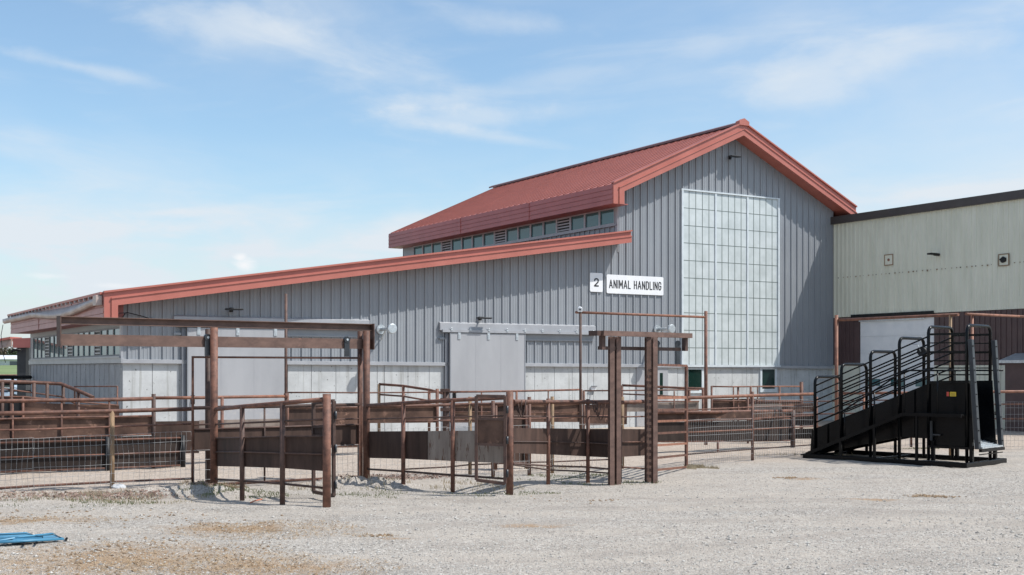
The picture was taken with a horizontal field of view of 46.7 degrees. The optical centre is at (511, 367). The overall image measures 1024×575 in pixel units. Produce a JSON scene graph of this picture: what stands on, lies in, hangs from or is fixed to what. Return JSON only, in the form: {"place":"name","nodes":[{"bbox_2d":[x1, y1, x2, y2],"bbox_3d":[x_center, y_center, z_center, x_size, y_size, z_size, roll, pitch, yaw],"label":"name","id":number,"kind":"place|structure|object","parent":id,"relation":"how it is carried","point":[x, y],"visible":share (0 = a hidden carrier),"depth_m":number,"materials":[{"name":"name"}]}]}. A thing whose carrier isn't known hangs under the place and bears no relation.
{"place":"outdoors","nodes":[
{"label":"outdoors","id":0,"kind":"place"},
{"bbox_2d":[0,473,449,499],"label":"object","id":1,"kind":"object","parent":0,"point":[206,484],"visible":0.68,"depth_m":18.56,"materials":[{"name":"brown soil"}]},
{"bbox_2d":[0,365,834,373],"bbox_3d":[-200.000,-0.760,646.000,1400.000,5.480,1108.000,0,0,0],"label":"field","id":2,"kind":"structure","parent":0,"point":[8,369],"depth_m":223.74,"materials":[{"name":"green plant"}]},
{"bbox_2d":[0,355,16,364],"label":"farm shed","id":3,"kind":"structure","parent":2,"relation":"on","point":[10,359],"depth_m":300.00,"materials":[{"name":"grey metal"}]},
{"bbox_2d":[3,345,16,354],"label":"tree","id":4,"kind":"object","parent":2,"relation":"on","point":[6,348],"visible":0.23,"depth_m":438.54,"materials":[{"name":"green plant"}]},
{"bbox_2d":[1,452,852,503],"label":"dry grass","id":5,"kind":"structure","parent":0,"point":[692,466],"depth_m":19.27,"materials":[{"name":"beige plant"}]},
{"bbox_2d":[1,118,856,436],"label":"livestock barn","id":6,"kind":"structure","parent":0,"point":[739,250],"depth_m":39.57,"materials":[{"name":"metal"}]},
{"bbox_2d":[33,337,36,358],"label":"window","id":7,"kind":"structure","parent":6,"relation":"in","point":[34,338],"depth_m":42.51,"materials":[{"name":"grey glass"}]},
{"bbox_2d":[37,337,40,358],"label":"window","id":8,"kind":"structure","parent":6,"relation":"in","point":[38,338],"depth_m":41.83,"materials":[{"name":"grey glass"}]},
{"bbox_2d":[41,336,44,358],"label":"window","id":9,"kind":"structure","parent":6,"relation":"in","point":[42,337],"depth_m":41.18,"materials":[{"name":"grey glass"}]},
{"bbox_2d":[49,335,52,357],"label":"window","id":10,"kind":"structure","parent":6,"relation":"in","point":[50,336],"depth_m":39.93,"materials":[{"name":"grey glass"}]},
{"bbox_2d":[53,335,57,357],"bbox_3d":[-15.014,-0.710,39.191,0.085,0.780,0.770,0,0,-31],"label":"window","id":11,"kind":"structure","parent":6,"relation":"in","point":[55,348],"depth_m":39.31,"materials":[{"name":"grey glass"}]},
{"bbox_2d":[58,346,62,357],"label":"window","id":12,"kind":"structure","parent":6,"relation":"in","point":[60,348],"depth_m":38.60,"materials":[{"name":"grey glass"}]},
{"bbox_2d":[63,333,66,357],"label":"window","id":13,"kind":"structure","parent":6,"relation":"in","point":[64,347],"depth_m":37.90,"materials":[{"name":"grey glass"}]},
{"bbox_2d":[72,332,77,357],"bbox_3d":[-13.410,-0.710,36.562,0.085,0.780,0.770,0,0,-31],"label":"window","id":14,"kind":"structure","parent":6,"relation":"in","point":[74,348],"depth_m":36.60,"materials":[{"name":"grey glass"}]},
{"bbox_2d":[78,331,82,356],"bbox_3d":[-13.011,-0.710,35.902,0.085,0.780,0.770,0,0,-31],"label":"window","id":15,"kind":"structure","parent":6,"relation":"in","point":[80,348],"depth_m":35.96,"materials":[{"name":"grey glass"}]},
{"bbox_2d":[83,331,88,356],"bbox_3d":[-12.607,-0.710,35.248,0.085,0.780,0.770,0,0,-31],"label":"window","id":16,"kind":"structure","parent":6,"relation":"in","point":[85,348],"depth_m":35.25,"materials":[{"name":"grey glass"}]},
{"bbox_2d":[89,330,93,356],"bbox_3d":[-12.207,-0.710,34.589,0.085,0.780,0.770,0,0,-31],"label":"window","id":17,"kind":"structure","parent":6,"relation":"in","point":[91,348],"depth_m":34.66,"materials":[{"name":"grey glass"}]},
{"bbox_2d":[100,328,106,356],"bbox_3d":[-11.404,-0.710,33.276,0.085,0.780,0.770,0,0,-31],"label":"window","id":18,"kind":"structure","parent":6,"relation":"in","point":[103,349],"depth_m":33.35,"materials":[{"name":"grey glass"}]},
{"bbox_2d":[107,328,112,355],"bbox_3d":[-11.003,-0.710,32.619,0.085,0.780,0.770,0,0,-31],"label":"window","id":19,"kind":"structure","parent":6,"relation":"in","point":[109,330],"depth_m":32.63,"materials":[{"name":"grey glass"}]},
{"bbox_2d":[113,327,118,355],"bbox_3d":[-10.604,-0.710,31.959,0.085,0.780,0.770,0,0,-31],"label":"window","id":20,"kind":"structure","parent":6,"relation":"in","point":[116,329],"depth_m":32.03,"materials":[{"name":"grey glass"}]},
{"bbox_2d":[225,308,243,311],"bbox_3d":[-7.709,-1.616,32.807,0.480,0.120,0.380,0,0,-31],"label":"wall light","id":21,"kind":"object","parent":6,"relation":"attached to","point":[230,309],"visible":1,"depth_m":32.65,"materials":[{"name":"black metal"}]},
{"bbox_2d":[173,315,369,420],"bbox_3d":[-6.658,0.255,33.580,5.770,3.390,0.238,0,0,-31],"label":"sliding door","id":22,"kind":"structure","parent":6,"relation":"in","point":[236,376],"depth_m":33.07,"materials":[{"name":"grey metal"}]},
{"bbox_2d":[376,324,396,339],"bbox_3d":[-3.705,-1.061,35.005,0.300,0.478,0.860,0,0,-31],"label":"floodlight","id":23,"kind":"object","parent":6,"relation":"attached to","point":[389,328],"visible":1,"depth_m":34.94,"materials":[{"name":"metal"}]},
{"bbox_2d":[413,245,421,254],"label":"window","id":24,"kind":"structure","parent":6,"relation":"in","point":[417,250],"depth_m":52.68,"materials":[{"name":"teal glass"}]},
{"bbox_2d":[422,243,431,253],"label":"window","id":25,"kind":"structure","parent":6,"relation":"in","point":[426,248],"depth_m":51.85,"materials":[{"name":"teal glass"}]},
{"bbox_2d":[432,241,440,252],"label":"window","id":26,"kind":"structure","parent":6,"relation":"in","point":[436,246],"depth_m":51.14,"materials":[{"name":"teal glass"}]},
{"bbox_2d":[451,237,460,250],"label":"window","id":27,"kind":"structure","parent":6,"relation":"in","point":[456,242],"depth_m":49.61,"materials":[{"name":"teal glass"}]},
{"bbox_2d":[461,235,471,249],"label":"window","id":28,"kind":"structure","parent":6,"relation":"in","point":[466,241],"depth_m":48.88,"materials":[{"name":"teal glass"}]},
{"bbox_2d":[472,233,482,247],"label":"window","id":29,"kind":"structure","parent":6,"relation":"in","point":[477,239],"depth_m":48.11,"materials":[{"name":"teal glass"}]},
{"bbox_2d":[476,316,491,319],"bbox_3d":[-0.914,-1.549,36.955,0.480,0.120,0.380,0,0,-31],"label":"wall light","id":30,"kind":"object","parent":6,"relation":"attached to","point":[479,318],"visible":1,"depth_m":36.80,"materials":[{"name":"black metal"}]},
{"bbox_2d":[483,231,493,246],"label":"window","id":31,"kind":"structure","parent":6,"relation":"in","point":[488,237],"depth_m":47.35,"materials":[{"name":"teal glass"}]},
{"bbox_2d":[506,226,517,242],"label":"window","id":32,"kind":"structure","parent":6,"relation":"in","point":[512,232],"depth_m":45.78,"materials":[{"name":"teal glass"}]},
{"bbox_2d":[439,322,595,430],"bbox_3d":[0.299,0.265,37.825,5.820,3.370,0.237,0,0,-31],"label":"sliding door","id":33,"kind":"structure","parent":6,"relation":"in","point":[478,359],"depth_m":37.19,"materials":[{"name":"grey metal"}]},
{"bbox_2d":[518,224,529,240],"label":"window","id":34,"kind":"structure","parent":6,"relation":"in","point":[523,230],"depth_m":45.04,"materials":[{"name":"teal glass"}]},
{"bbox_2d":[530,221,542,238],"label":"window","id":35,"kind":"structure","parent":6,"relation":"in","point":[536,229],"depth_m":44.32,"materials":[{"name":"teal glass"}]},
{"bbox_2d":[543,219,555,235],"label":"window","id":36,"kind":"structure","parent":6,"relation":"in","point":[549,226],"depth_m":43.56,"materials":[{"name":"teal glass"}]},
{"bbox_2d":[570,213,583,231],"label":"window","id":37,"kind":"structure","parent":6,"relation":"in","point":[576,221],"depth_m":42.01,"materials":[{"name":"teal glass"}]},
{"bbox_2d":[584,210,598,228],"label":"window","id":38,"kind":"structure","parent":6,"relation":"in","point":[591,219],"depth_m":41.28,"materials":[{"name":"teal glass"}]},
{"bbox_2d":[590,273,602,291],"bbox_3d":[2.792,-2.845,39.445,0.520,0.630,0.052,0,0,-31],"label":"building number sign","id":39,"kind":"object","parent":6,"relation":"attached to","point":[596,282],"visible":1,"depth_m":39.43,"materials":[{"name":"metal"}]},
{"bbox_2d":[599,207,614,225],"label":"window","id":40,"kind":"structure","parent":6,"relation":"in","point":[606,216],"depth_m":40.48,"materials":[{"name":"teal glass"}]},
{"bbox_2d":[606,274,662,294],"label":"building name sign","id":41,"kind":"object","parent":6,"relation":"attached to","point":[629,284],"visible":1,"depth_m":40.25,"materials":[{"name":"metal"}]},
{"bbox_2d":[636,367,667,426],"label":"door","id":42,"kind":"structure","parent":6,"relation":"in","point":[662,371],"depth_m":40.48,"materials":[{"name":"grey metal"}]},
{"bbox_2d":[653,324,674,332],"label":"floodlight","id":43,"kind":"object","parent":6,"relation":"attached to","point":[670,328],"visible":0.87,"depth_m":40.30,"materials":[{"name":"metal"}]},
{"bbox_2d":[688,368,703,392],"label":"window","id":44,"kind":"structure","parent":6,"relation":"in","point":[695,375],"depth_m":41.72,"materials":[{"name":"glass"}]},
{"bbox_2d":[728,155,741,159],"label":"wall light","id":45,"kind":"object","parent":6,"relation":"attached to","point":[731,156],"visible":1,"depth_m":42.20,"materials":[{"name":"black metal"}]},
{"bbox_2d":[759,368,776,391],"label":"window","id":46,"kind":"structure","parent":6,"relation":"in","point":[767,376],"depth_m":43.50,"materials":[{"name":"glass"}]},
{"bbox_2d":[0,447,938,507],"bbox_3d":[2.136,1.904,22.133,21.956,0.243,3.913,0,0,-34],"label":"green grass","id":47,"kind":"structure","parent":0,"point":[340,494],"depth_m":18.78,"materials":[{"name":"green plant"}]},
{"bbox_2d":[0,476,966,574],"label":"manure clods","id":48,"kind":"object","parent":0,"point":[291,568],"visible":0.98,"depth_m":13.24,"materials":[{"name":"brown soil"}]},
{"bbox_2d":[0,420,1023,574],"bbox_3d":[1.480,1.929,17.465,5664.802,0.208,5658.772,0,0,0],"label":"ground","id":49,"kind":"structure","parent":0,"point":[765,468],"depth_m":15.92,"materials":[{"name":"grey gravel"}]},
{"bbox_2d":[0,379,16,395],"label":"parked car","id":50,"kind":"object","parent":49,"relation":"on","point":[8,393],"visible":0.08,"depth_m":61.21,"materials":[{"name":"silver metal"}]},
{"bbox_2d":[0,337,29,396],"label":"open shed","id":51,"kind":"structure","parent":49,"relation":"on","point":[21,345],"depth_m":45.85,"materials":[{"name":"red metal"}]},
{"bbox_2d":[0,375,31,417],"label":"panel fence","id":52,"kind":"object","parent":49,"relation":"on","point":[12,377],"visible":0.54,"depth_m":42.07,"materials":[{"name":"black metal"}]},
{"bbox_2d":[0,532,67,544],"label":"blue gate panel","id":53,"kind":"structure","parent":49,"relation":"on","point":[19,537],"depth_m":13.63,"materials":[{"name":"paint"}]},
{"bbox_2d":[0,380,94,417],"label":"ramp railing","id":54,"kind":"object","parent":49,"relation":"on","point":[47,384],"visible":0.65,"depth_m":27.27,"materials":[{"name":"metal"}]},
{"bbox_2d":[0,396,118,416],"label":"panel fence","id":55,"kind":"object","parent":49,"relation":"on","point":[36,406],"visible":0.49,"depth_m":27.35,"materials":[{"name":"metal"}]},
{"bbox_2d":[0,394,155,467],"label":"panel fence","id":56,"kind":"object","parent":49,"relation":"on","point":[61,421],"visible":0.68,"depth_m":23.23,"materials":[{"name":"metal"}]},
{"bbox_2d":[0,435,184,472],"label":"panel fence","id":57,"kind":"object","parent":49,"relation":"on","point":[81,451],"visible":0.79,"depth_m":23.04,"materials":[{"name":"black metal"}]},
{"bbox_2d":[0,407,190,490],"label":"pipe fence","id":58,"kind":"object","parent":49,"relation":"on","point":[112,427],"visible":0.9,"depth_m":19.40,"materials":[{"name":"metal"}]},
{"bbox_2d":[74,386,117,436],"bbox_3d":[-9.900,1.209,28.249,1.331,1.582,0.044,0,0,23],"label":"hoop rail","id":59,"kind":"object","parent":49,"relation":"on","point":[97,386],"visible":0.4,"depth_m":28.19,"materials":[{"name":"metal"}]},
{"bbox_2d":[111,483,125,488],"bbox_3d":[-6.450,1.958,19.469,0.252,0.141,0.179,0,0,0],"label":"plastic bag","id":60,"kind":"object","parent":49,"relation":"on","point":[116,486],"visible":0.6,"depth_m":19.41,"materials":[{"name":"white plastic"}]},
{"bbox_2d":[57,316,374,484],"bbox_3d":[-4.853,0.655,19.807,5.420,2.890,0.797,0,0,-36],"label":"beam gantry","id":61,"kind":"object","parent":49,"relation":"on","point":[363,343],"visible":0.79,"depth_m":19.68,"materials":[{"name":"metal"}]},
{"bbox_2d":[191,334,359,484],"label":"sliding gate","id":62,"kind":"structure","parent":61,"relation":"hanging from","point":[346,434],"depth_m":20.29,"materials":[{"name":"metal"}]},
{"bbox_2d":[156,395,284,452],"bbox_3d":[-6.067,1.361,24.828,2.822,1.577,0.130,0,0,-30],"label":"panel fence","id":63,"kind":"object","parent":49,"relation":"on","point":[174,430],"visible":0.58,"depth_m":24.60,"materials":[{"name":"metal"}]},
{"bbox_2d":[214,394,330,507],"bbox_3d":[-3.949,1.262,18.124,0.587,1.777,3.320,0,0,-44],"label":"curved panel fence","id":64,"kind":"object","parent":49,"relation":"on","point":[282,451],"visible":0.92,"depth_m":17.36,"materials":[{"name":"metal"}]},
{"bbox_2d":[284,294,287,425],"bbox_3d":[-4.855,0.253,25.500,0.086,3.694,0.090,0,0,0],"label":"pipe pole","id":65,"kind":"object","parent":49,"relation":"on","point":[285,351],"visible":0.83,"depth_m":25.47,"materials":[{"name":"metal"}]},
{"bbox_2d":[311,399,336,496],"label":"walk gate","id":66,"kind":"structure","parent":49,"relation":"on","point":[316,430],"depth_m":17.66,"materials":[{"name":"metal"}]},
{"bbox_2d":[287,389,438,447],"bbox_3d":[-3.415,1.324,27.611,3.865,1.651,0.115,0,0,-32],"label":"panel fence","id":67,"kind":"object","parent":49,"relation":"on","point":[305,413],"visible":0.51,"depth_m":27.74,"materials":[{"name":"metal"}]},
{"bbox_2d":[378,383,442,430],"bbox_3d":[-2.748,1.210,32.845,2.462,1.580,0.292,0,0,38],"label":"curved railing","id":68,"kind":"object","parent":49,"relation":"on","point":[403,396],"visible":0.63,"depth_m":33.17,"materials":[{"name":"metal"}]},
{"bbox_2d":[366,392,512,494],"bbox_3d":[-1.437,1.261,19.754,3.521,1.777,0.506,0,0,42],"label":"curved panel fence","id":69,"kind":"object","parent":49,"relation":"on","point":[452,445],"visible":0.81,"depth_m":19.35,"materials":[{"name":"metal"}]},
{"bbox_2d":[440,389,449,430],"bbox_3d":[-1.614,1.300,28.688,0.230,1.599,0.175,0,0,0],"label":"gate post","id":70,"kind":"object","parent":49,"relation":"on","point":[445,409],"visible":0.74,"depth_m":28.63,"materials":[{"name":"metal"}]},
{"bbox_2d":[0,494,950,574],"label":"straw litter","id":71,"kind":"object","parent":49,"relation":"on","point":[217,555],"visible":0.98,"depth_m":12.49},
{"bbox_2d":[475,394,507,484],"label":"walk gate","id":72,"kind":"structure","parent":49,"relation":"on","point":[490,431],"depth_m":18.51,"materials":[{"name":"metal"}]},
{"bbox_2d":[370,396,623,476],"bbox_3d":[-0.080,1.344,22.210,5.357,1.612,0.636,0,0,-25],"label":"pipe fence","id":73,"kind":"object","parent":49,"relation":"on","point":[470,404],"visible":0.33,"depth_m":22.12,"materials":[{"name":"metal"}]},
{"bbox_2d":[495,405,526,470],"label":"panel gate","id":74,"kind":"structure","parent":49,"relation":"on","point":[499,411],"depth_m":23.52,"materials":[{"name":"metal"}]},
{"bbox_2d":[450,389,582,428],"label":"panel fence","id":75,"kind":"object","parent":49,"relation":"on","point":[562,410],"visible":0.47,"depth_m":30.27,"materials":[{"name":"metal"}]},
{"bbox_2d":[513,398,609,484],"bbox_3d":[0.591,1.323,19.858,2.366,1.654,0.884,0,0,-43],"label":"panel fence","id":76,"kind":"object","parent":49,"relation":"on","point":[587,442],"visible":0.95,"depth_m":20.50,"materials":[{"name":"metal"}]},
{"bbox_2d":[516,400,526,417],"bbox_3d":[0.141,0.653,18.952,0.183,0.283,0.037,0,0,0],"label":"chain","id":77,"kind":"object","parent":76,"relation":"hanging from","point":[519,409],"visible":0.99,"depth_m":18.94,"materials":[{"name":"metal"}]},
{"bbox_2d":[592,400,605,419],"bbox_3d":[1.502,0.733,20.518,0.253,0.354,0.038,0,0,0],"label":"chain","id":78,"kind":"object","parent":76,"relation":"hanging from","point":[596,408],"visible":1,"depth_m":20.51,"materials":[{"name":"metal"}]},
{"bbox_2d":[621,400,643,481],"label":"panel fence","id":79,"kind":"object","parent":49,"relation":"on","point":[632,442],"visible":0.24,"depth_m":21.15,"materials":[{"name":"metal"}]},
{"bbox_2d":[589,331,692,484],"bbox_3d":[2.331,0.736,20.662,2.474,2.728,0.404,0,0,-42],"label":"column frame","id":80,"kind":"object","parent":49,"relation":"on","point":[650,348],"visible":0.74,"depth_m":20.54,"materials":[{"name":"metal"}]},
{"bbox_2d":[649,341,687,477],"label":"ladder gate","id":81,"kind":"structure","parent":80,"relation":"hanging from","point":[678,364],"depth_m":23.05,"materials":[{"name":"metal"}]},
{"bbox_2d":[583,389,698,442],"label":"panel fence","id":82,"kind":"object","parent":49,"relation":"on","point":[673,404],"visible":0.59,"depth_m":31.51,"materials":[{"name":"metal"}]},
{"bbox_2d":[575,311,707,444],"bbox_3d":[3.332,0.306,29.792,4.308,3.587,0.127,0,0,-34],"label":"pipe goalpost","id":83,"kind":"object","parent":49,"relation":"on","point":[705,316],"visible":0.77,"depth_m":29.92,"materials":[{"name":"metal"}]},
{"bbox_2d":[621,384,703,410],"bbox_3d":[4.437,1.237,34.648,2.549,1.526,0.412,0,0,24],"label":"curved railing","id":84,"kind":"object","parent":49,"relation":"on","point":[667,387],"visible":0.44,"depth_m":34.66,"materials":[{"name":"metal"}]},
{"bbox_2d":[658,409,794,450],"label":"panel fence","id":85,"kind":"object","parent":49,"relation":"on","point":[701,415],"visible":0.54,"depth_m":28.66,"materials":[{"name":"metal"}]},
{"bbox_2d":[688,392,812,465],"bbox_3d":[5.186,1.331,25.652,4.979,1.638,0.225,0,0,-45],"label":"pipe fence","id":86,"kind":"object","parent":49,"relation":"on","point":[752,395],"visible":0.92,"depth_m":25.77,"materials":[{"name":"metal"}]},
{"bbox_2d":[711,382,802,428],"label":"pipe fence","id":87,"kind":"object","parent":49,"relation":"on","point":[724,403],"visible":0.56,"depth_m":34.28,"materials":[{"name":"metal"}]},
{"bbox_2d":[747,397,887,443],"bbox_3d":[8.733,1.440,30.607,5.123,1.420,1.528,0,0,36],"label":"panel fence","id":88,"kind":"object","parent":49,"relation":"on","point":[807,420],"visible":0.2,"depth_m":31.75,"materials":[{"name":"metal"}]},
{"bbox_2d":[835,313,959,454],"bbox_3d":[9.026,0.393,27.995,0.183,3.415,3.665,0,0,-31],"label":"pipe goalpost","id":89,"kind":"object","parent":49,"relation":"on","point":[949,315],"visible":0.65,"depth_m":28.63,"materials":[{"name":"orange metal"}]},
{"bbox_2d":[800,324,1006,467],"bbox_3d":[8.370,0.548,25.792,1.955,2.904,4.204,0,0,-44],"label":"loading chute","id":90,"kind":"object","parent":49,"relation":"on","point":[952,414],"visible":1,"depth_m":24.98,"materials":[{"name":"black metal"}]},
{"bbox_2d":[838,390,1023,446],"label":"pipe fence","id":91,"kind":"object","parent":49,"relation":"on","point":[1002,391],"visible":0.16,"depth_m":29.40,"materials":[{"name":"metal"}]},
{"bbox_2d":[965,313,1023,338],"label":"pipe goalpost","id":92,"kind":"object","parent":49,"relation":"on","point":[983,314],"visible":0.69,"depth_m":29.23,"materials":[{"name":"orange metal"}]},
{"bbox_2d":[999,353,1023,430],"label":"entry porch","id":93,"kind":"object","parent":49,"relation":"on","point":[1014,371],"visible":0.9,"depth_m":37.77,"materials":[{"name":"brown metal"}]},
{"bbox_2d":[0,0,1023,349],"label":"sky","id":94,"kind":"structure","parent":0,"point":[143,142],"materials":[{"name":"blue"}]},
{"bbox_2d":[830,189,1023,428],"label":"storage building","id":95,"kind":"structure","parent":0,"point":[969,239],"depth_m":41.48,"materials":[{"name":"beige metal"}]},
{"bbox_2d":[884,254,892,265],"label":"wall vent","id":96,"kind":"object","parent":95,"relation":"attached to","point":[888,259],"depth_m":42.90,"materials":[{"name":"white metal"}]},
{"bbox_2d":[860,317,933,410],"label":"overhead door","id":97,"kind":"structure","parent":95,"relation":"in","point":[874,335],"depth_m":42.91,"materials":[{"name":"white paint"}]},
{"bbox_2d":[927,253,939,255],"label":"wall light","id":98,"kind":"object","parent":95,"relation":"attached to","point":[935,254],"visible":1,"depth_m":40.81,"materials":[{"name":"black metal"}]},
{"bbox_2d":[998,253,1008,265],"bbox_3d":[16.057,-3.539,38.817,0.080,0.400,0.400,0,0,-31],"label":"wall vent","id":99,"kind":"object","parent":95,"relation":"attached to","point":[1003,259],"depth_m":38.81,"materials":[{"name":"white metal"}]}
]}

